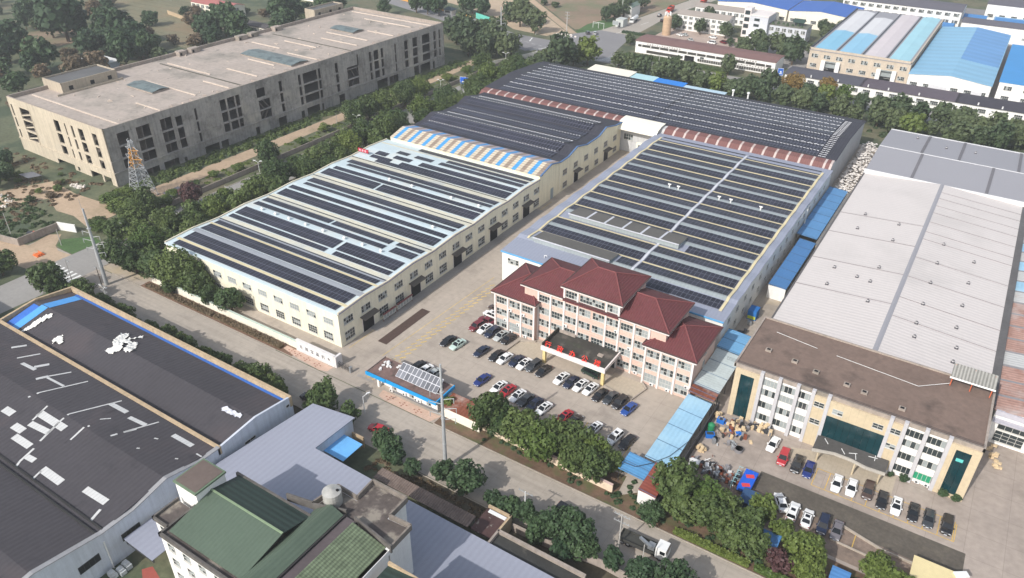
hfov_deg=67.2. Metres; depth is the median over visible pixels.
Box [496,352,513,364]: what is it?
parked car
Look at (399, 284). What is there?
window
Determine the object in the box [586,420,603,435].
parked car
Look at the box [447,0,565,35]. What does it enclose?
tan field
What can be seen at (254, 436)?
window
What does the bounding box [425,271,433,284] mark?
window
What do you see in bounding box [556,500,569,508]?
parked car
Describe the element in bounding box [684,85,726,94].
shed
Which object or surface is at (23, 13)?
leafy tree
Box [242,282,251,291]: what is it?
window
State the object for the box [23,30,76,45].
fallow field
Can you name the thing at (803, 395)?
window
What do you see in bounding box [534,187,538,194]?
window
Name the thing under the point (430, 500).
long shed
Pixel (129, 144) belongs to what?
lattice tower
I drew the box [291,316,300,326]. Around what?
window
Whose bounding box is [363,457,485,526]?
roof weeds
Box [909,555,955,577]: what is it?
flat roof hut
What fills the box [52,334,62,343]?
tarpaulin
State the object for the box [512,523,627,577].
boundary wall
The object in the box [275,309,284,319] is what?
window
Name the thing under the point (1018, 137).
leafy tree
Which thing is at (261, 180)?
leafy tree
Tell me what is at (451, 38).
leafy tree
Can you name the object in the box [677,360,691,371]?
window
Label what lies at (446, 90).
leafy tree
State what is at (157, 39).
leafy tree
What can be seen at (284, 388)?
leafy tree
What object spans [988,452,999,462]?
carton stack
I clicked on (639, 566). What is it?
leafy tree
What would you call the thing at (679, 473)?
leafy tree
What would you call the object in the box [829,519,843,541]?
parked car
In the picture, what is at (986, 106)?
shop row
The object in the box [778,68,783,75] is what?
road sign
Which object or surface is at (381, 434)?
leafy tree
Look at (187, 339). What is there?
leafy tree
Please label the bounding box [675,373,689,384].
window
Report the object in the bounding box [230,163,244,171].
weedy shrub
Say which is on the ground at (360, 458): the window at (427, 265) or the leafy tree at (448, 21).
the leafy tree at (448, 21)
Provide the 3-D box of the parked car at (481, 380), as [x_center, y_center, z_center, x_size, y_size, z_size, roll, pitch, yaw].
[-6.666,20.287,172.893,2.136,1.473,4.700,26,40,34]
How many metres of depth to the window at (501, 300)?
186.24 m
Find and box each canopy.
[618,451,654,480]
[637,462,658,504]
[645,393,711,466]
[688,383,718,412]
[691,347,738,404]
[717,328,750,354]
[766,238,815,300]
[794,186,847,245]
[814,193,849,248]
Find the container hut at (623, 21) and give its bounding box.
[615,17,627,27]
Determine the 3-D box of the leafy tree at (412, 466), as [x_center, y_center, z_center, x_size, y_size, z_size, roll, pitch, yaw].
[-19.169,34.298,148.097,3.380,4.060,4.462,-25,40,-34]
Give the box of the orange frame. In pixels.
[33,251,44,257]
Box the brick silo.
[662,11,671,35]
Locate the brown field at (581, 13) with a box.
[537,0,686,28]
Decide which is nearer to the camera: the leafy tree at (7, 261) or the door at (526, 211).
the leafy tree at (7, 261)
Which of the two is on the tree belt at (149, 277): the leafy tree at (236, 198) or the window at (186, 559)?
the leafy tree at (236, 198)
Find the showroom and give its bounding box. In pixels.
[635,34,785,73]
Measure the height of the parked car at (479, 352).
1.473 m
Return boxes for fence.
[657,402,719,501]
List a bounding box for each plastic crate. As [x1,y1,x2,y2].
[705,431,714,438]
[716,416,725,424]
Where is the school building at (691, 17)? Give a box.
[676,9,735,35]
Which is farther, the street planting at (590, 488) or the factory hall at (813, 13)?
the factory hall at (813, 13)
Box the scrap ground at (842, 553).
[688,461,912,574]
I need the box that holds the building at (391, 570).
[377,561,417,577]
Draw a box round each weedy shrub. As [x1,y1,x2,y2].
[88,216,107,225]
[89,219,105,232]
[97,191,121,204]
[105,203,117,212]
[106,196,128,209]
[113,186,135,195]
[152,196,162,209]
[160,194,172,205]
[165,188,180,197]
[189,179,199,187]
[208,170,219,177]
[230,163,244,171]
[293,136,307,144]
[317,122,330,130]
[441,72,454,80]
[460,65,471,73]
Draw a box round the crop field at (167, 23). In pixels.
[77,0,223,48]
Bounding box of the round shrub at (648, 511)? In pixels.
[636,499,665,527]
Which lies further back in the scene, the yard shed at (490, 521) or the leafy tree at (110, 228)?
the leafy tree at (110, 228)
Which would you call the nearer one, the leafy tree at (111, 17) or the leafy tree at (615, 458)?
the leafy tree at (615, 458)
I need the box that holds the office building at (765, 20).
[741,6,812,41]
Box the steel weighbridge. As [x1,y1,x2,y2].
[378,308,429,343]
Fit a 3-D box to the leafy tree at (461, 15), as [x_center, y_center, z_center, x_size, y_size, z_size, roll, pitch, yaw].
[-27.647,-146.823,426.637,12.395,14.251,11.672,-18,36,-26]
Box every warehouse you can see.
[771,173,1023,405]
[863,129,1023,206]
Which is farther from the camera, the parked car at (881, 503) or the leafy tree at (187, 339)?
the leafy tree at (187, 339)
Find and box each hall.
[0,286,294,459]
[0,319,221,577]
[164,138,539,346]
[216,404,370,513]
[390,92,622,206]
[406,500,553,577]
[479,61,865,187]
[501,133,832,350]
[718,0,810,20]
[787,1,864,29]
[806,8,943,83]
[843,0,967,26]
[906,26,1010,96]
[961,17,1023,44]
[984,0,1023,19]
[988,240,1023,452]
[994,44,1023,102]
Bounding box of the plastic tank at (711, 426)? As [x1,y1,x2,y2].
[707,422,714,430]
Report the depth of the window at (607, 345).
176.02 m
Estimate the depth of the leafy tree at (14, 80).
336.43 m
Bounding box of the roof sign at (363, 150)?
[358,147,368,153]
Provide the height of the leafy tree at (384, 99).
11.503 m
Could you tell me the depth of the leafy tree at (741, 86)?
333.49 m
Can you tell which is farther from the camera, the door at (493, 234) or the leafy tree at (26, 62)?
the leafy tree at (26, 62)
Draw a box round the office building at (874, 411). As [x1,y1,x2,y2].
[727,316,998,501]
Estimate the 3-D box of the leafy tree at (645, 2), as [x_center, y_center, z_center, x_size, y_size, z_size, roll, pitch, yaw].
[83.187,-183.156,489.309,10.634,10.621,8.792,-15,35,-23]
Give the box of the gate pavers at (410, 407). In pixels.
[379,390,439,421]
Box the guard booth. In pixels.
[442,6,456,14]
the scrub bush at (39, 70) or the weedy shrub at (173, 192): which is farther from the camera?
the scrub bush at (39, 70)
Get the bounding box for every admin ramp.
[508,342,550,359]
[604,373,644,397]
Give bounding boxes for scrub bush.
[12,170,23,177]
[13,177,22,182]
[23,195,35,201]
[28,17,40,30]
[29,62,47,74]
[30,63,51,77]
[34,188,42,193]
[45,191,56,197]
[52,184,62,191]
[58,47,72,56]
[70,48,78,54]
[97,43,113,57]
[99,0,114,6]
[133,45,149,60]
[140,10,157,23]
[141,19,153,26]
[145,26,154,33]
[150,47,168,57]
[166,34,179,44]
[178,6,189,14]
[181,11,201,24]
[186,32,205,45]
[188,4,200,13]
[257,9,269,16]
[299,13,305,19]
[504,15,510,21]
[551,1,557,7]
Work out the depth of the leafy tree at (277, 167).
251.91 m
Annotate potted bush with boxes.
[899,473,910,481]
[937,488,948,496]
[950,493,962,501]
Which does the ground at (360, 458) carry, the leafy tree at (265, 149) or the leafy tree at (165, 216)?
the leafy tree at (265, 149)
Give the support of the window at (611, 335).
in the office building at (601, 317)
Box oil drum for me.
[734,445,742,453]
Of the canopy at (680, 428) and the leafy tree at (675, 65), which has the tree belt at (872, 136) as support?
the leafy tree at (675, 65)
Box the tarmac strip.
[753,471,964,570]
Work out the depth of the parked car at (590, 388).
169.93 m
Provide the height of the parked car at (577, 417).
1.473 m
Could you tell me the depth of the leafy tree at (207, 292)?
196.19 m
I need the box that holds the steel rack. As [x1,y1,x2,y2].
[730,466,743,487]
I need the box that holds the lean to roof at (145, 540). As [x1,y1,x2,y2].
[124,518,164,562]
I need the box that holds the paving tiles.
[288,349,421,412]
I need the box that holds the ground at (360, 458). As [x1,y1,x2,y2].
[0,0,988,577]
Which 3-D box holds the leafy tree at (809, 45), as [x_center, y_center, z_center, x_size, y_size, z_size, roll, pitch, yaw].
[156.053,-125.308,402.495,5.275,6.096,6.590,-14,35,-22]
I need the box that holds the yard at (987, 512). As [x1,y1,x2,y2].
[644,382,1023,577]
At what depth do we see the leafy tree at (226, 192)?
240.23 m
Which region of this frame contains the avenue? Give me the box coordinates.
[0,56,530,313]
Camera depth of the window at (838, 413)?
150.23 m
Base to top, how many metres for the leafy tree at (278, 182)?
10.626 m
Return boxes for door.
[362,315,374,331]
[410,283,420,296]
[453,254,461,267]
[490,229,497,241]
[522,206,529,218]
[550,188,552,198]
[573,172,577,182]
[603,152,607,160]
[819,60,840,72]
[874,69,896,81]
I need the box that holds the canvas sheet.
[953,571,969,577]
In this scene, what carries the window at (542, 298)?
in the office building at (601, 317)
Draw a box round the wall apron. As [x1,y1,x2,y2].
[370,209,541,330]
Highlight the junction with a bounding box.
[535,30,625,62]
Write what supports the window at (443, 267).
in the factory hall at (342, 252)
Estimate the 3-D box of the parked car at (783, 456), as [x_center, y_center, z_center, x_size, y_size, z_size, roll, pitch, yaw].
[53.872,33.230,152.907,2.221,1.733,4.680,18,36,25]
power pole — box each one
[82,208,108,285]
[428,364,456,460]
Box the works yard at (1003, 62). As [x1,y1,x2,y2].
[805,8,1011,97]
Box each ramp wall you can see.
[506,340,535,351]
[603,382,646,400]
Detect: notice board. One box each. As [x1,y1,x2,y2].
[382,306,396,320]
[397,294,412,311]
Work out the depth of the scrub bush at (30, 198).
248.01 m
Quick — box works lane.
[752,44,808,68]
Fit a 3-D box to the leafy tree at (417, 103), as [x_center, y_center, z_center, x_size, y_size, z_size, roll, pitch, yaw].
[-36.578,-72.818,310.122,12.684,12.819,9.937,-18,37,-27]
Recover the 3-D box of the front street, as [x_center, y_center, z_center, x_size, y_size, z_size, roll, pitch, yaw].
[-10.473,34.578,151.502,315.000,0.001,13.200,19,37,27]
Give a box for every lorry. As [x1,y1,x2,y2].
[618,528,670,560]
[629,15,638,23]
[666,5,674,12]
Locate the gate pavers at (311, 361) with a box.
[284,346,332,370]
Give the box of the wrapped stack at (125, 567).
[107,559,132,577]
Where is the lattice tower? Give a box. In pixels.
[125,138,159,194]
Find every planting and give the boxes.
[141,281,296,355]
[293,405,302,413]
[413,473,617,577]
[434,417,866,577]
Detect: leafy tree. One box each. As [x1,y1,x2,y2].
[0,18,28,42]
[0,33,20,62]
[0,57,12,74]
[0,71,29,91]
[0,149,12,162]
[0,161,14,180]
[0,248,18,275]
[11,2,32,29]
[16,0,39,16]
[18,35,59,66]
[19,51,38,71]
[25,260,67,292]
[32,0,89,41]
[33,2,61,37]
[42,274,67,293]
[58,53,86,71]
[64,277,96,291]
[72,27,98,54]
[82,50,109,66]
[83,290,94,294]
[84,0,101,19]
[88,16,105,32]
[89,5,109,24]
[90,292,103,297]
[93,27,113,46]
[96,7,134,29]
[96,294,115,304]
[97,238,124,264]
[101,217,130,242]
[106,26,135,64]
[112,239,143,272]
[115,199,153,226]
[115,302,136,317]
[119,218,159,242]
[123,19,148,44]
[127,186,156,209]
[128,223,165,249]
[134,30,156,56]
[136,244,164,256]
[137,249,162,278]
[145,319,158,327]
[148,205,183,231]
[148,252,172,280]
[149,244,197,287]
[150,34,161,46]
[156,220,177,232]
[157,227,179,251]
[157,324,178,335]
[159,281,175,292]
[173,331,186,339]
[176,220,202,232]
[176,260,210,292]
[177,181,202,201]
[177,210,210,230]
[180,199,207,217]
[181,335,198,347]
[182,269,215,295]
[190,13,217,32]
[197,345,210,353]
[198,283,220,304]
[199,24,222,42]
[199,194,227,218]
[204,193,229,208]
[208,348,220,356]
[209,1,236,36]
[211,287,246,310]
[214,351,232,364]
[215,187,233,202]
[224,10,248,36]
[224,189,252,211]
[232,359,246,370]
[234,179,265,198]
[238,26,254,33]
[242,363,255,371]
[244,361,272,381]
[246,171,271,194]
[253,138,279,163]
[258,156,291,181]
[265,175,288,192]
[265,372,285,387]
[266,0,290,16]
[267,14,287,27]
[273,383,288,393]
[277,6,295,23]
[283,154,302,176]
[284,0,304,21]
[289,154,320,178]
[299,1,312,17]
[301,145,329,164]
[301,375,338,409]
[315,0,339,3]
[315,154,336,169]
[316,138,340,153]
[329,146,351,159]
[330,125,361,146]
[338,129,364,153]
[339,0,346,7]
[340,99,365,125]
[340,399,361,421]
[352,116,377,146]
[358,94,378,119]
[365,128,390,146]
[370,88,397,112]
[371,110,400,138]
[371,426,394,450]
[376,0,391,11]
[378,435,402,459]
[382,445,405,465]
[385,107,408,121]
[392,79,416,106]
[396,118,412,126]
[403,457,421,475]
[407,92,435,117]
[408,0,421,12]
[411,74,430,95]
[411,107,429,123]
[418,0,432,14]
[429,0,447,15]
[429,95,454,110]
[430,458,455,480]
[431,81,458,100]
[440,395,455,406]
[443,15,460,36]
[446,95,457,104]
[446,458,487,496]
[447,27,457,44]
[450,17,483,44]
[452,90,471,101]
[455,11,474,19]
[457,0,469,10]
[459,37,477,55]
[459,72,482,95]
[464,0,474,13]
[466,81,484,94]
[467,391,508,431]
[470,50,491,68]
[473,71,490,81]
[474,19,490,41]
[475,0,490,14]
[476,33,496,54]
[477,60,501,80]
[480,78,492,85]
[482,21,506,54]
[483,489,501,506]
[487,401,513,440]
[489,16,507,26]
[493,496,507,511]
[494,31,517,57]
[497,57,515,67]
[498,61,516,75]
[498,407,538,444]
[501,495,522,519]
[502,0,512,15]
[508,0,533,26]
[508,32,522,54]
[509,52,525,62]
[512,60,528,69]
[515,418,558,462]
[517,498,535,523]
[522,7,546,33]
[524,56,543,63]
[525,510,544,522]
[525,519,545,545]
[534,52,550,61]
[537,47,551,61]
[537,504,569,538]
[541,414,565,452]
[547,30,578,64]
[549,537,576,560]
[554,504,596,551]
[556,418,594,454]
[556,440,589,473]
[570,50,580,64]
[570,536,601,562]
[576,35,602,65]
[579,445,610,483]
[583,432,611,456]
[600,6,612,19]
[601,446,623,473]
[603,544,624,572]
[608,2,623,18]
[610,51,625,67]
[617,0,631,16]
[623,52,637,70]
[623,555,659,577]
[625,33,636,44]
[634,54,653,73]
[641,0,650,8]
[650,60,667,78]
[650,456,701,504]
[654,557,699,577]
[660,488,700,524]
[665,55,684,80]
[671,15,682,29]
[678,60,701,84]
[689,474,725,504]
[691,70,711,88]
[691,493,735,531]
[694,18,706,34]
[704,6,715,12]
[708,71,727,90]
[713,516,748,552]
[716,488,743,514]
[719,21,734,38]
[721,53,737,75]
[722,78,731,95]
[726,37,734,45]
[726,77,751,97]
[732,505,767,529]
[734,36,751,47]
[736,520,771,559]
[740,43,753,50]
[747,73,757,87]
[748,492,778,521]
[750,28,768,50]
[751,77,771,100]
[755,40,770,52]
[757,68,781,91]
[765,547,793,573]
[767,32,786,50]
[768,518,794,541]
[771,83,797,105]
[776,41,784,54]
[781,71,805,91]
[782,33,807,64]
[782,529,827,562]
[788,551,826,577]
[790,87,813,108]
[800,82,819,96]
[805,43,812,51]
[810,91,829,111]
[817,19,828,29]
[817,83,835,101]
[819,24,831,37]
[819,76,838,86]
[829,93,852,116]
[833,84,854,99]
[848,103,864,119]
[853,92,870,109]
[858,549,897,577]
[867,98,889,125]
[871,95,893,107]
[880,567,916,577]
[883,107,906,130]
[889,92,914,112]
[898,112,928,133]
[909,101,931,120]
[925,119,945,135]
[929,100,955,126]
[940,120,973,142]
[947,105,979,124]
[960,116,993,128]
[970,125,990,145]
[986,118,1016,148]
[988,111,1009,125]
[1009,117,1023,123]
[1009,122,1023,148]
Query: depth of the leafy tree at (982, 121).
296.55 m
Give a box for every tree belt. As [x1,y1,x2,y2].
[116,145,367,278]
[567,60,1023,151]
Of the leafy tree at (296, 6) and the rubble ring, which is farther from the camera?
the leafy tree at (296, 6)
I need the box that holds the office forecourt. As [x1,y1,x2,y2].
[790,447,895,494]
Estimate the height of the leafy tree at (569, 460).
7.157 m
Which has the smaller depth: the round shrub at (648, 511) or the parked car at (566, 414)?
the round shrub at (648, 511)
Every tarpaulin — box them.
[21,313,52,331]
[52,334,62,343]
[105,333,142,353]
[222,406,241,417]
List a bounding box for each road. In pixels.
[380,0,548,50]
[594,59,951,124]
[603,0,714,34]
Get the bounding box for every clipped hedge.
[145,283,214,316]
[213,313,283,348]
[622,30,653,35]
[624,52,730,73]
[672,526,750,567]
[753,563,789,577]
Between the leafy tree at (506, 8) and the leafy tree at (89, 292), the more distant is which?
the leafy tree at (506, 8)
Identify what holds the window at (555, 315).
in the office building at (601, 317)
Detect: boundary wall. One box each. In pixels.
[0,234,19,245]
[17,223,58,245]
[56,222,76,232]
[150,275,296,347]
[161,61,500,207]
[167,10,183,18]
[480,424,613,491]
[493,51,536,63]
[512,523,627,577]
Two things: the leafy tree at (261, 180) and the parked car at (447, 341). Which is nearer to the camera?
the parked car at (447, 341)
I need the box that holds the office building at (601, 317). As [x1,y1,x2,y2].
[490,257,722,397]
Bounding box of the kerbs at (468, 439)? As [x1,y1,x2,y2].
[104,57,763,577]
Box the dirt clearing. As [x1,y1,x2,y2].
[0,181,118,225]
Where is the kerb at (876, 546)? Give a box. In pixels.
[844,525,911,564]
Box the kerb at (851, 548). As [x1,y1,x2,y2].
[830,539,892,566]
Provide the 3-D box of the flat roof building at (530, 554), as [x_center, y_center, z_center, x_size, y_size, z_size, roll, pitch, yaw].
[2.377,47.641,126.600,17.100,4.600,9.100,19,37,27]
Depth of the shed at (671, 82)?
344.09 m
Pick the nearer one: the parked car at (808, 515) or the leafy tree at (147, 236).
the parked car at (808, 515)
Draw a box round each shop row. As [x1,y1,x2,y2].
[784,66,865,94]
[860,78,961,108]
[955,93,1023,120]
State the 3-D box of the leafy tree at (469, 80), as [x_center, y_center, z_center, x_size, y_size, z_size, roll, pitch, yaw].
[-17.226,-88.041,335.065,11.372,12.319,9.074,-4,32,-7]
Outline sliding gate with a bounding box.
[338,361,352,372]
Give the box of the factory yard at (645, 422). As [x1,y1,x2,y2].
[103,144,877,520]
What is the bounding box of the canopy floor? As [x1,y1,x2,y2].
[545,354,616,383]
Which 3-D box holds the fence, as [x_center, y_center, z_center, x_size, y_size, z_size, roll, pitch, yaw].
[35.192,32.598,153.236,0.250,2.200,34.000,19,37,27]
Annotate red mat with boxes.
[142,566,159,577]
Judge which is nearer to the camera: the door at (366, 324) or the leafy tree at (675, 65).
the door at (366, 324)
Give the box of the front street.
[29,243,759,577]
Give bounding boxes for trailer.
[736,468,758,492]
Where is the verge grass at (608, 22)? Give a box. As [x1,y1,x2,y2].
[575,17,616,32]
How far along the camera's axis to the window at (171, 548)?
118.52 m
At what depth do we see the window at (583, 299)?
172.87 m
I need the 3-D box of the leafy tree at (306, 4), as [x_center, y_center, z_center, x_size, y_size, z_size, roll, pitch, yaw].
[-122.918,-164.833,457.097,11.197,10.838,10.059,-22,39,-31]
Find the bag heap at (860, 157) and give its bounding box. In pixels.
[835,141,877,197]
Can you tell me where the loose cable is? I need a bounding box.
[624,437,693,466]
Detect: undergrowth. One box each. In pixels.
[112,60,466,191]
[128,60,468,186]
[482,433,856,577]
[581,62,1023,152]
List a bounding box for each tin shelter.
[19,172,41,182]
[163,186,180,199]
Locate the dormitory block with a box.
[152,458,413,577]
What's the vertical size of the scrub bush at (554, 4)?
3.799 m
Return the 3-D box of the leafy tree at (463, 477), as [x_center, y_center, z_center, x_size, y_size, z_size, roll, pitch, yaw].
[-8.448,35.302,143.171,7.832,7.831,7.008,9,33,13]
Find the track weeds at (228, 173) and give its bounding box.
[162,69,478,195]
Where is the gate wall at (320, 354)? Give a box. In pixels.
[295,338,342,367]
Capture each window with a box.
[78,553,100,574]
[121,522,140,541]
[167,542,175,554]
[172,557,180,568]
[182,553,191,565]
[187,567,195,577]
[198,564,206,576]
[213,269,221,278]
[227,275,236,284]
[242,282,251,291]
[245,296,253,306]
[245,435,255,444]
[257,288,266,297]
[260,302,269,312]
[273,295,282,304]
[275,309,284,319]
[289,302,299,311]
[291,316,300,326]
[306,309,316,318]
[308,323,317,334]
[323,316,333,325]
[324,330,333,341]
[343,313,353,325]
[345,326,355,341]
[361,301,370,313]
[378,290,387,301]
[379,303,388,317]
[394,279,403,290]
[395,292,403,305]
[410,269,417,280]
[425,259,432,270]
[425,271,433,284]
[439,250,446,260]
[439,262,446,274]
[452,241,459,250]
[465,232,472,241]
[466,244,472,255]
[478,224,484,233]
[478,235,484,247]
[490,216,496,225]
[496,295,506,305]
[496,307,506,316]
[497,317,506,328]
[502,208,507,216]
[502,219,507,230]
[508,258,518,266]
[509,300,519,310]
[509,312,519,321]
[509,322,519,333]
[513,200,518,209]
[513,212,518,222]
[521,327,531,338]
[522,305,532,314]
[522,316,532,326]
[523,193,528,202]
[533,198,538,207]
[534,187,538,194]
[538,318,548,327]
[538,330,547,338]
[539,294,549,304]
[539,306,548,316]
[551,298,562,308]
[551,311,562,320]
[551,322,561,329]
[564,315,575,325]
[564,327,574,333]
[565,303,576,313]
[566,290,576,300]
[577,332,588,340]
[578,308,590,318]
[578,320,589,330]
[579,295,604,310]
[591,325,603,335]
[591,337,602,345]
[592,312,604,323]
[604,342,615,350]
[605,330,616,340]
[606,317,617,327]
[607,304,617,314]
[616,359,628,369]
[618,335,631,345]
[618,347,629,357]
[620,322,632,333]
[624,133,632,140]
[631,364,641,374]
[632,352,643,362]
[633,340,644,350]
[635,327,647,338]
[643,372,656,384]
[645,361,657,372]
[646,349,659,360]
[658,378,671,390]
[660,367,673,378]
[661,355,675,366]
[673,383,686,396]
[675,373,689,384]
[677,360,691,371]
[755,411,769,421]
[758,400,771,410]
[761,388,774,398]
[763,378,777,388]
[772,418,786,428]
[775,406,789,416]
[778,394,792,404]
[780,385,795,395]
[789,424,801,433]
[793,413,804,422]
[796,400,808,410]
[798,391,810,400]
[808,417,819,425]
[813,401,824,409]
[831,408,842,417]
[860,61,867,65]
[871,422,883,431]
[873,63,880,67]
[884,442,895,450]
[886,64,893,69]
[888,428,900,436]
[892,463,909,474]
[897,451,914,462]
[899,66,906,71]
[901,438,919,450]
[905,428,923,440]
[912,471,931,483]
[917,458,937,470]
[922,446,942,458]
[926,436,946,448]
[929,100,937,105]
[977,108,985,113]
[991,430,1023,449]
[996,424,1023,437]
[1003,86,1011,90]
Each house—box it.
[190,0,245,15]
[248,20,268,30]
[624,1,639,17]
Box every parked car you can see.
[299,392,306,400]
[367,423,389,432]
[411,360,426,368]
[419,363,434,371]
[428,367,442,375]
[439,335,456,346]
[449,338,466,350]
[468,318,485,331]
[473,345,490,357]
[473,373,491,386]
[476,323,492,334]
[478,316,493,324]
[483,309,493,319]
[483,324,500,338]
[488,349,505,361]
[489,380,507,392]
[493,330,509,341]
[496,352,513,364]
[499,384,516,397]
[500,333,516,344]
[508,354,525,367]
[508,388,527,402]
[515,357,532,370]
[516,393,535,406]
[525,357,542,372]
[525,396,543,409]
[535,364,551,377]
[535,401,553,415]
[552,371,570,384]
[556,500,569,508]
[557,409,573,420]
[562,375,579,388]
[566,414,582,423]
[572,378,589,392]
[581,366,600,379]
[581,382,599,395]
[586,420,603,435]
[591,388,608,401]
[602,390,619,404]
[605,427,623,445]
[611,393,628,409]
[618,433,636,449]
[620,401,637,416]
[707,40,715,43]
[765,436,780,452]
[774,492,787,512]
[776,446,790,466]
[785,501,800,521]
[789,454,803,473]
[800,508,814,528]
[801,460,815,478]
[815,512,830,535]
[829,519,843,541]
[830,473,843,492]
[844,477,858,497]
[861,479,875,500]
[875,489,888,509]
[889,495,902,516]
[906,501,919,522]
[921,507,935,528]
[939,513,953,536]
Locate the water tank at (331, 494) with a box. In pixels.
[322,484,342,506]
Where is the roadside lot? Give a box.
[0,234,69,268]
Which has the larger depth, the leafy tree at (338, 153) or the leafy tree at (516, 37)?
the leafy tree at (516, 37)
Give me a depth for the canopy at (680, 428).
155.51 m
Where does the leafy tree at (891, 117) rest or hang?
on the tree belt at (872, 136)
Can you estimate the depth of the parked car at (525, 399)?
166.59 m
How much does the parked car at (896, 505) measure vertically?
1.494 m
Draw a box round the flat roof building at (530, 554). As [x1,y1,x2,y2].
[488,529,585,577]
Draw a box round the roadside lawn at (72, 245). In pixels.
[57,237,100,253]
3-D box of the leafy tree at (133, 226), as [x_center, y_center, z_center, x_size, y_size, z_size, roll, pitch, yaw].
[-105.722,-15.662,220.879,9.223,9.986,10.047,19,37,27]
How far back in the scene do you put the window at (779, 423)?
159.57 m
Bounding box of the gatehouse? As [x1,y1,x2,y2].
[365,355,454,412]
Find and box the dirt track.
[129,60,472,197]
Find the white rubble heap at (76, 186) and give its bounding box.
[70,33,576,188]
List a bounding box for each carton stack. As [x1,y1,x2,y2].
[695,443,706,452]
[714,411,722,417]
[726,420,734,426]
[734,424,745,432]
[759,422,769,428]
[986,443,997,450]
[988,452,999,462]
[992,461,1002,469]
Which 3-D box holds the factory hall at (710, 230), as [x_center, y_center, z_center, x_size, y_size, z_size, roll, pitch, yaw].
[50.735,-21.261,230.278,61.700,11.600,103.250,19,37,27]
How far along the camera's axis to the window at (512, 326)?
188.06 m
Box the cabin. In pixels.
[739,487,758,506]
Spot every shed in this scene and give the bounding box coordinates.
[105,56,119,67]
[324,432,364,460]
[373,468,475,527]
[440,393,479,431]
[470,504,511,538]
[588,64,636,76]
[631,73,658,80]
[653,78,687,86]
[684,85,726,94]
[763,529,781,552]
[828,565,850,577]
[942,22,954,26]
[960,13,987,26]
[995,17,1023,23]
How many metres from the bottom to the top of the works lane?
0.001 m
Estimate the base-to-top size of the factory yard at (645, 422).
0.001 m
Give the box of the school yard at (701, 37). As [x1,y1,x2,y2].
[657,28,737,46]
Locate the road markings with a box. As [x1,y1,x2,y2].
[56,1,956,546]
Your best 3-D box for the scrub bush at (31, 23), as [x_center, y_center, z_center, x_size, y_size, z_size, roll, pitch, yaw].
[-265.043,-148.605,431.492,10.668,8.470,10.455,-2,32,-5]
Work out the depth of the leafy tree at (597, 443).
148.55 m
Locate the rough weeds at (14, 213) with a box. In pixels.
[0,147,103,224]
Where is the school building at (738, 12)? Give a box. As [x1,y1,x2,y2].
[695,2,778,25]
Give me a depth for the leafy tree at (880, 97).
319.78 m
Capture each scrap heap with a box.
[686,455,741,484]
[712,438,743,450]
[713,469,740,485]
[715,418,752,443]
[732,416,772,439]
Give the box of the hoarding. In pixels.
[476,13,489,20]
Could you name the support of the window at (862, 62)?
in the factory hall at (886, 46)
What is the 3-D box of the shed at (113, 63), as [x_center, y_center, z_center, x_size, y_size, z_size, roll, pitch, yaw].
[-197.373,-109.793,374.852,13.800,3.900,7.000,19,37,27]
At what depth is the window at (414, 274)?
200.19 m
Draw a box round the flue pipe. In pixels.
[800,203,811,223]
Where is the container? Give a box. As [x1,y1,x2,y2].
[746,305,759,320]
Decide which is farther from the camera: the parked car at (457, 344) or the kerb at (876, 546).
the parked car at (457, 344)
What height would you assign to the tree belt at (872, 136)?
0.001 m
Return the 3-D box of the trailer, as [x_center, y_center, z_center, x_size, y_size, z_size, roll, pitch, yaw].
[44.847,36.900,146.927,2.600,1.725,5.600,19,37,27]
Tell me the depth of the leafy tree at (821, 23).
439.28 m
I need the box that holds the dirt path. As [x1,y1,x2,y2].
[529,0,575,33]
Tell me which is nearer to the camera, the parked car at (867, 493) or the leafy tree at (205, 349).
the parked car at (867, 493)
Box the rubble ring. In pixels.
[0,194,12,207]
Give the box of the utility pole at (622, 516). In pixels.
[614,511,630,547]
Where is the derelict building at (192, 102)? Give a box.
[6,1,444,186]
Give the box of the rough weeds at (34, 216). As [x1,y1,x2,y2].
[0,194,54,237]
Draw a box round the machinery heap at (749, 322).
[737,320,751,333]
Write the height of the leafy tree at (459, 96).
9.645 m
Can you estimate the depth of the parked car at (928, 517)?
139.47 m
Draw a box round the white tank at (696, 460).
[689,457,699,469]

